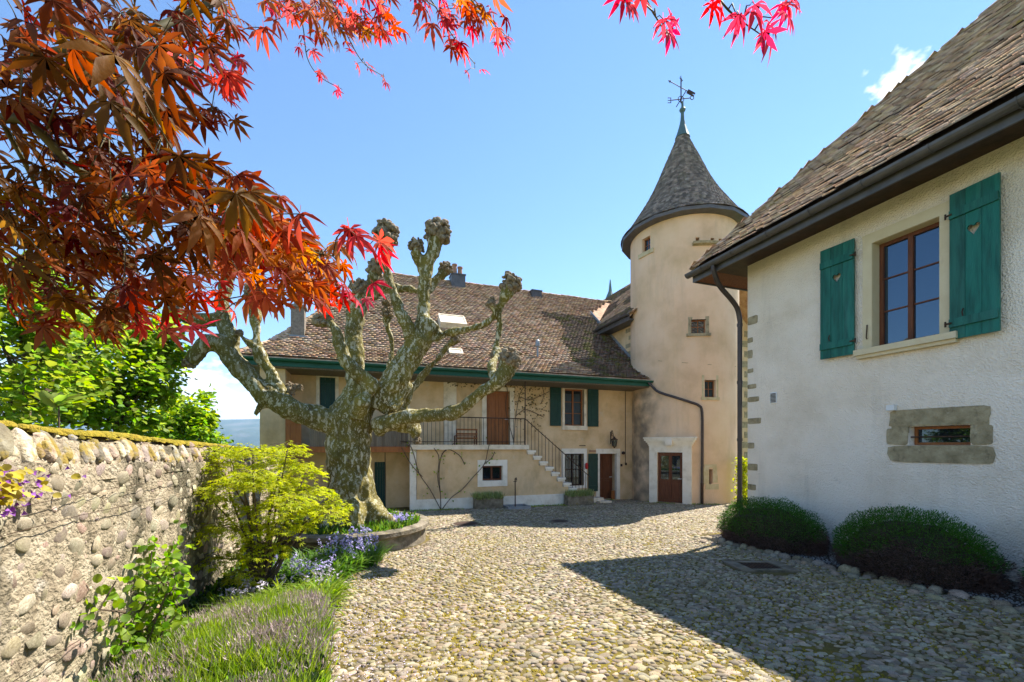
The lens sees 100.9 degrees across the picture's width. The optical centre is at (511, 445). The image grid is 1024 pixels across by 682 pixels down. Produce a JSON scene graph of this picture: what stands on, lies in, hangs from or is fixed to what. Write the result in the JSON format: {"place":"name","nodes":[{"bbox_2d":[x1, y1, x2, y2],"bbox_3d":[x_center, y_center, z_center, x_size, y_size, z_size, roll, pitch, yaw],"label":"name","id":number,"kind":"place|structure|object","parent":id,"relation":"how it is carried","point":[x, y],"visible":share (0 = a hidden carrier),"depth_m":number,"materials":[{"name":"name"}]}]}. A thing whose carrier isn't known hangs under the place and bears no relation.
{"place":"outdoors","nodes":[
{"label":"outdoors","id":0,"kind":"place"},
{"bbox_2d":[32,419,259,447],"bbox_3d":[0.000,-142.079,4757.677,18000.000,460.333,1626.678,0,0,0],"label":"hills","id":1,"kind":"structure","parent":0,"point":[244,431],"depth_m":4426.69,"materials":[{"name":"blue"}]},
{"bbox_2d":[331,550,482,681],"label":"fallen petals","id":2,"kind":"object","parent":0,"point":[378,631],"visible":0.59,"depth_m":3.87,"materials":[{"name":"plant"}]},
{"bbox_2d":[0,0,995,419],"label":"sky","id":3,"kind":"structure","parent":0,"point":[539,165],"materials":[{"name":"blue"}]},
{"bbox_2d":[323,499,1023,681],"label":"courtyard","id":4,"kind":"structure","parent":0,"point":[574,631],"depth_m":4.39,"materials":[{"name":"beige stone"}]},
{"bbox_2d":[274,511,428,551],"bbox_3d":[-3.093,1.789,8.401,2.852,0.610,2.862,0,0,0],"label":"tree planter","id":5,"kind":"object","parent":4,"relation":"on","point":[410,536],"visible":0.37,"depth_m":7.38,"materials":[{"name":"stone"}]},
{"bbox_2d":[168,216,521,529],"bbox_3d":[-3.059,-1.375,8.422,6.534,6.434,2.189,0,0,0],"label":"plane tree","id":6,"kind":"object","parent":5,"relation":"in","point":[345,424],"visible":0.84,"depth_m":8.07,"materials":[{"name":"grey plant"}]},
{"bbox_2d":[282,508,419,534],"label":"planter plants","id":7,"kind":"object","parent":5,"relation":"in","point":[373,526],"visible":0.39,"depth_m":7.65,"materials":[{"name":"green plant"}]},
{"bbox_2d":[347,525,376,533],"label":"bluebell clump","id":8,"kind":"object","parent":5,"relation":"in","point":[363,529],"visible":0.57,"depth_m":7.29,"materials":[{"name":"purple plant"}]},
{"bbox_2d":[389,511,415,527],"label":"bluebell clump","id":9,"kind":"object","parent":5,"relation":"in","point":[401,517],"visible":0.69,"depth_m":8.07,"materials":[{"name":"purple plant"}]},
{"bbox_2d":[0,0,801,352],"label":"red maple","id":10,"kind":"object","parent":4,"relation":"on","point":[232,242],"visible":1,"depth_m":0.75,"materials":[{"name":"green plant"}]},
{"bbox_2d":[451,521,479,526],"bbox_3d":[-1.170,1.955,10.650,0.720,0.028,0.720,0,0,0],"label":"manhole","id":11,"kind":"object","parent":4,"relation":"on","point":[466,523],"visible":0.99,"depth_m":10.64,"materials":[{"name":"metal"}]},
{"bbox_2d":[473,497,502,508],"bbox_3d":[-0.798,1.935,14.166,0.966,0.420,0.320,0,0,-19],"label":"stone trough","id":12,"kind":"object","parent":4,"relation":"on","point":[491,503],"visible":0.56,"depth_m":14.02,"materials":[{"name":"grey stone"}]},
{"bbox_2d":[471,490,507,499],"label":"lavender","id":13,"kind":"object","parent":12,"relation":"in","point":[486,494],"visible":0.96,"depth_m":14.05,"materials":[{"name":"green plant"}]},
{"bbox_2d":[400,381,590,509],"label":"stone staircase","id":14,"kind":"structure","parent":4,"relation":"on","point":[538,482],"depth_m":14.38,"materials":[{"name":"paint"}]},
{"bbox_2d":[401,437,497,509],"bbox_3d":[-2.012,0.900,13.962,3.218,2.408,0.132,0,0,-19],"label":"espalier tree","id":15,"kind":"object","parent":14,"relation":"attached to","point":[439,470],"visible":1,"depth_m":13.82,"materials":[{"name":"brown plant"}]},
{"bbox_2d":[454,429,477,444],"bbox_3d":[-1.631,-0.320,14.893,0.754,0.560,0.400,0,0,-19],"label":"bench","id":16,"kind":"object","parent":14,"relation":"on","point":[468,434],"visible":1,"depth_m":14.73,"materials":[{"name":"orange wood"}]},
{"bbox_2d":[483,466,500,479],"bbox_3d":[-0.712,0.933,14.608,0.713,0.500,0.062,0,0,-19],"label":"window","id":17,"kind":"structure","parent":14,"relation":"in","point":[489,472],"depth_m":14.60,"materials":[{"name":"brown wood"}]},
{"bbox_2d":[513,477,516,506],"bbox_3d":[0.133,1.582,14.317,0.120,1.042,0.186,0,0,-19],"label":"standpipe","id":18,"kind":"object","parent":4,"relation":"on","point":[515,481],"visible":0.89,"depth_m":14.37,"materials":[{"name":"metal"}]},
{"bbox_2d":[503,504,530,509],"bbox_3d":[0.152,2.079,14.264,0.800,0.150,0.640,0,0,-19],"label":"water basin","id":19,"kind":"object","parent":4,"relation":"on","point":[520,506],"visible":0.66,"depth_m":14.09,"materials":[{"name":"grey stone"}]},
{"bbox_2d":[549,519,569,522],"bbox_3d":[1.250,1.971,11.100,0.560,0.028,0.560,0,0,0],"label":"manhole","id":20,"kind":"object","parent":4,"relation":"on","point":[559,521],"visible":0.98,"depth_m":11.01,"materials":[{"name":"metal"}]},
{"bbox_2d":[407,499,734,510],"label":"weeds","id":21,"kind":"object","parent":4,"relation":"on","point":[536,506],"visible":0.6,"depth_m":14.78,"materials":[{"name":"green plant"}]},
{"bbox_2d":[564,495,593,505],"bbox_3d":[2.417,1.974,15.286,1.045,0.420,0.320,0,0,-19],"label":"stone trough","id":22,"kind":"object","parent":4,"relation":"on","point":[580,500],"visible":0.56,"depth_m":15.14,"materials":[{"name":"grey stone"}]},
{"bbox_2d":[563,488,595,496],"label":"lavender","id":23,"kind":"object","parent":22,"relation":"in","point":[575,492],"visible":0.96,"depth_m":15.14,"materials":[{"name":"green plant"}]},
{"bbox_2d":[597,499,611,502],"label":"stone block","id":24,"kind":"structure","parent":4,"relation":"on","point":[604,501],"depth_m":16.11,"materials":[{"name":"stone"}]},
{"bbox_2d":[594,497,603,502],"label":"stone block","id":25,"kind":"structure","parent":24,"relation":"on","point":[596,499],"depth_m":16.26,"materials":[{"name":"stone"}]},
{"bbox_2d":[329,534,1023,681],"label":"moss","id":26,"kind":"object","parent":4,"relation":"on","point":[646,656],"visible":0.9,"depth_m":4.14,"materials":[{"name":"green plant"}]},
{"bbox_2d":[731,456,747,500],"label":"ivy","id":27,"kind":"object","parent":4,"relation":"on","point":[744,475],"visible":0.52,"depth_m":15.32,"materials":[{"name":"yellow plant"}]},
{"bbox_2d":[722,560,800,571],"bbox_3d":[3.720,1.833,6.360,0.840,0.101,0.600,0,0,0],"label":"drain","id":28,"kind":"object","parent":4,"relation":"on","point":[758,565],"visible":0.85,"depth_m":6.33,"materials":[{"name":"metal"}]},
{"bbox_2d":[683,535,1023,613],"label":"stone border","id":29,"kind":"object","parent":4,"relation":"on","point":[1003,605],"visible":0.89,"depth_m":5.76,"materials":[{"name":"grey stone"}]},
{"bbox_2d":[708,534,1023,606],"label":"gravel bed","id":30,"kind":"object","parent":4,"relation":"on","point":[1015,599],"visible":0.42,"depth_m":5.01,"materials":[{"name":"gravel"}]},
{"bbox_2d":[716,496,830,556],"bbox_3d":[4.712,1.401,7.738,1.106,1.017,2.203,0,0,-19],"label":"clipped bush","id":31,"kind":"object","parent":30,"relation":"on","point":[772,526],"visible":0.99,"depth_m":7.35,"materials":[{"name":"plant"}]},
{"bbox_2d":[698,535,1023,614],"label":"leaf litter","id":32,"kind":"object","parent":30,"relation":"on","point":[878,577],"visible":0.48,"depth_m":6.14,"materials":[{"name":"brown plant"}]},
{"bbox_2d":[829,503,1019,595],"bbox_3d":[5.386,1.313,5.741,1.142,1.072,1.973,0,0,-13],"label":"clipped bush","id":33,"kind":"object","parent":30,"relation":"on","point":[904,547],"visible":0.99,"depth_m":5.39,"materials":[{"name":"plant"}]},
{"bbox_2d":[1016,558,1023,600],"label":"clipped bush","id":34,"kind":"object","parent":30,"relation":"on","point":[1021,581],"visible":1,"depth_m":4.64,"materials":[{"name":"plant"}]},
{"bbox_3d":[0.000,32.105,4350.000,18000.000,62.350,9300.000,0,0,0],"label":"ground","id":35,"kind":"structure","parent":0,"visible":0},
{"bbox_2d":[0,250,145,429],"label":"shrub","id":36,"kind":"object","parent":35,"relation":"on","point":[31,369],"visible":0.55,"depth_m":4.64,"materials":[{"name":"green plant"}]},
{"bbox_2d":[0,301,199,438],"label":"tree","id":37,"kind":"object","parent":35,"relation":"on","point":[148,386],"visible":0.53,"depth_m":6.93,"materials":[{"name":"green plant"}]},
{"bbox_2d":[0,420,277,681],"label":"garden wall","id":38,"kind":"structure","parent":35,"relation":"on","point":[128,492],"depth_m":2.86,"materials":[{"name":"stone"}]},
{"bbox_2d":[0,464,85,517],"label":"wall top plant","id":39,"kind":"object","parent":38,"relation":"attached to","point":[10,490],"depth_m":2.18,"materials":[{"name":"yellow plant"}]},
{"bbox_2d":[30,390,85,427],"bbox_3d":[-3.542,0.164,3.287,0.297,1.202,0.274,0,0,-18],"label":"sapling","id":40,"kind":"object","parent":38,"relation":"on","point":[53,401],"visible":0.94,"depth_m":3.27,"materials":[{"name":"green plant"}]},
{"bbox_2d":[70,520,196,662],"bbox_3d":[-2.891,1.236,3.337,0.630,1.178,1.225,0,0,-35],"label":"shrub","id":41,"kind":"object","parent":38,"relation":"attached to","point":[173,609],"visible":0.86,"depth_m":3.41,"materials":[{"name":"green plant"}]},
{"bbox_2d":[144,383,233,443],"bbox_3d":[-8.120,0.312,10.658,1.925,3.958,1.793,0,0,0],"label":"tree","id":42,"kind":"object","parent":35,"relation":"on","point":[195,422],"visible":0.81,"depth_m":10.41,"materials":[{"name":"green plant"}]},
{"bbox_2d":[240,263,653,518],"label":"house","id":43,"kind":"structure","parent":35,"relation":"on","point":[582,371],"depth_m":16.16,"materials":[{"name":"paint"}]},
{"bbox_2d":[285,419,409,452],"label":"balcony","id":44,"kind":"structure","parent":43,"relation":"attached to","point":[389,441],"depth_m":12.79,"materials":[{"name":"orange wood"}]},
{"bbox_2d":[375,462,384,506],"bbox_3d":[-4.483,1.319,14.383,0.349,1.554,0.057,0,0,-19],"label":"door","id":45,"kind":"structure","parent":43,"relation":"in","point":[379,466],"depth_m":14.38,"materials":[{"name":"green paint"}]},
{"bbox_2d":[487,391,508,444],"bbox_3d":[-0.552,-1.046,15.819,0.904,1.991,0.120,0,0,-19],"label":"door","id":46,"kind":"structure","parent":43,"relation":"in","point":[496,400],"depth_m":15.82,"materials":[{"name":"orange wood"}]},
{"bbox_2d":[447,382,549,437],"bbox_3d":[-0.288,-1.633,15.729,4.254,3.027,0.129,0,0,-19],"label":"wall vine","id":47,"kind":"object","parent":43,"relation":"attached to","point":[520,401],"depth_m":15.97,"materials":[{"name":"brown plant"}]},
{"bbox_2d":[565,389,581,425],"bbox_3d":[2.414,-1.524,16.893,0.858,1.452,0.062,0,0,-19],"label":"window","id":48,"kind":"structure","parent":43,"relation":"in","point":[573,398],"depth_m":16.91,"materials":[{"name":"orange wood"}]},
{"bbox_2d":[565,454,581,484],"bbox_3d":[2.398,0.939,16.919,0.844,1.262,0.062,0,0,-19],"label":"window","id":49,"kind":"structure","parent":43,"relation":"in","point":[568,463],"depth_m":16.95,"materials":[{"name":"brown wood"}]},
{"bbox_2d":[600,454,611,497],"bbox_3d":[3.801,1.244,17.557,0.791,1.859,0.060,0,0,-19],"label":"door","id":50,"kind":"structure","parent":43,"relation":"in","point":[605,459],"depth_m":17.57,"materials":[{"name":"brown wood"}]},
{"bbox_2d":[611,490,614,498],"bbox_3d":[4.143,2.005,17.369,0.160,0.359,0.040,0,0,-19],"label":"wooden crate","id":51,"kind":"object","parent":43,"relation":"on","point":[612,494],"visible":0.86,"depth_m":17.35,"materials":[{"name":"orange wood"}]},
{"bbox_2d":[610,430,617,447],"bbox_3d":[4.085,-0.279,17.082,0.260,0.732,0.438,0,0,-30],"label":"wall lantern","id":52,"kind":"object","parent":43,"relation":"attached to","point":[614,441],"depth_m":16.99,"materials":[{"name":"metal"}]},
{"bbox_2d":[590,284,747,486],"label":"wing","id":53,"kind":"structure","parent":35,"relation":"on","point":[615,321],"depth_m":20.57,"materials":[{"name":"beige paint"}]},
{"bbox_2d":[606,279,612,297],"bbox_3d":[7.431,-11.133,32.000,0.776,2.900,0.776,0,0,22],"label":"roof turret","id":54,"kind":"object","parent":53,"relation":"on","point":[609,292],"visible":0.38,"depth_m":31.90,"materials":[{"name":"grey metal"}]},
{"bbox_2d":[620,76,749,503],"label":"round tower","id":55,"kind":"structure","parent":35,"relation":"on","point":[683,343],"depth_m":15.80,"materials":[{"name":"beige paint"}]},
{"bbox_2d":[645,238,649,250],"bbox_3d":[5.386,-7.900,16.659,0.050,0.546,0.406,0,0,-28],"label":"window","id":56,"kind":"structure","parent":55,"relation":"in","point":[647,242],"depth_m":16.72,"materials":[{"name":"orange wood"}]},
{"bbox_2d":[658,452,681,502],"bbox_3d":[5.975,1.180,15.950,0.902,1.869,0.060,0,0,34],"label":"door","id":57,"kind":"structure","parent":55,"relation":"in","point":[669,463],"depth_m":15.93,"materials":[{"name":"brown wood"}]},
{"bbox_2d":[691,320,704,332],"bbox_3d":[6.868,-4.388,15.660,0.519,0.510,0.050,0,0,6],"label":"window","id":58,"kind":"structure","parent":55,"relation":"in","point":[697,326],"depth_m":15.65,"materials":[{"name":"orange wood"}]},
{"bbox_2d":[705,381,713,396],"bbox_3d":[7.259,-2.099,15.656,0.421,0.627,0.050,0,0,-5],"label":"window","id":59,"kind":"structure","parent":55,"relation":"in","point":[709,385],"depth_m":15.65,"materials":[{"name":"orange wood"}]},
{"bbox_2d":[684,0,1023,586],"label":"white cottage","id":60,"kind":"structure","parent":35,"relation":"on","point":[871,260],"depth_m":6.28,"materials":[{"name":"beige paint"}]},
{"bbox_2d":[879,222,938,344],"bbox_3d":[5.918,-2.340,6.265,0.062,1.630,0.808,0,0,-19],"label":"window","id":61,"kind":"structure","parent":60,"relation":"in","point":[908,263],"depth_m":6.26,"materials":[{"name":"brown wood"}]},
{"bbox_2d":[915,425,970,444],"bbox_3d":[6.031,-0.144,5.897,0.050,0.260,0.660,0,0,-19],"label":"window","id":62,"kind":"structure","parent":60,"relation":"in","point":[939,430],"depth_m":5.90,"materials":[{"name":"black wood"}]},
{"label":"flower bed","id":63,"kind":"structure","parent":0,"visible":0},
{"bbox_2d":[84,584,341,681],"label":"lavender bush","id":64,"kind":"object","parent":63,"relation":"on","point":[271,629],"visible":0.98,"depth_m":3.21,"materials":[{"name":"green plant"}]},
{"bbox_2d":[89,546,340,681],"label":"ground cover","id":65,"kind":"object","parent":63,"relation":"on","point":[201,598],"visible":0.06,"depth_m":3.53,"materials":[{"name":"green plant"}]},
{"bbox_2d":[207,569,285,602],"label":"bluebell clump","id":66,"kind":"object","parent":63,"relation":"on","point":[231,588],"visible":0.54,"depth_m":4.68,"materials":[{"name":"purple plant"}]},
{"bbox_2d":[204,580,341,612],"bbox_3d":[-2.465,1.621,4.330,1.488,0.323,1.172,0,0,0],"label":"strap leaf clump","id":67,"kind":"object","parent":63,"relation":"on","point":[237,593],"visible":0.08,"depth_m":4.46,"materials":[{"name":"green plant"}]},
{"bbox_2d":[192,440,354,589],"bbox_3d":[-2.981,0.873,5.243,1.934,1.901,1.564,0,0,0],"label":"japanese maple","id":68,"kind":"object","parent":63,"relation":"on","point":[259,565],"visible":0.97,"depth_m":4.98,"materials":[{"name":"yellow plant"}]},
{"bbox_2d":[244,568,361,615],"bbox_3d":[-2.288,1.624,4.603,1.422,0.346,1.394,0,0,41],"label":"strap leaf clump","id":69,"kind":"object","parent":63,"relation":"on","point":[334,587],"visible":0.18,"depth_m":4.77,"materials":[{"name":"green plant"}]},
{"bbox_2d":[271,552,343,581],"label":"bluebell clump","id":70,"kind":"object","parent":63,"relation":"on","point":[310,566],"visible":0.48,"depth_m":5.55,"materials":[{"name":"purple plant"}]},
{"bbox_2d":[290,566,351,589],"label":"bluebell clump","id":71,"kind":"object","parent":63,"relation":"on","point":[316,577],"visible":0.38,"depth_m":5.15,"materials":[{"name":"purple plant"}]},
{"bbox_2d":[269,544,375,583],"bbox_3d":[-2.739,1.643,5.881,1.714,0.401,1.734,0,0,0],"label":"strap leaf clump","id":72,"kind":"object","parent":63,"relation":"on","point":[311,558],"visible":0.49,"depth_m":5.88,"materials":[{"name":"green plant"}]},
{"bbox_2d":[325,607,345,647],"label":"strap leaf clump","id":73,"kind":"object","parent":63,"relation":"on","point":[335,623],"depth_m":3.97,"materials":[{"name":"green plant"}]},
{"bbox_2d":[304,528,401,571],"bbox_3d":[-2.480,1.585,6.522,1.441,0.566,1.664,0,0,0],"label":"bluebell clump","id":74,"kind":"object","parent":63,"relation":"on","point":[376,552],"visible":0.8,"depth_m":6.45,"materials":[{"name":"purple plant"}]}
]}

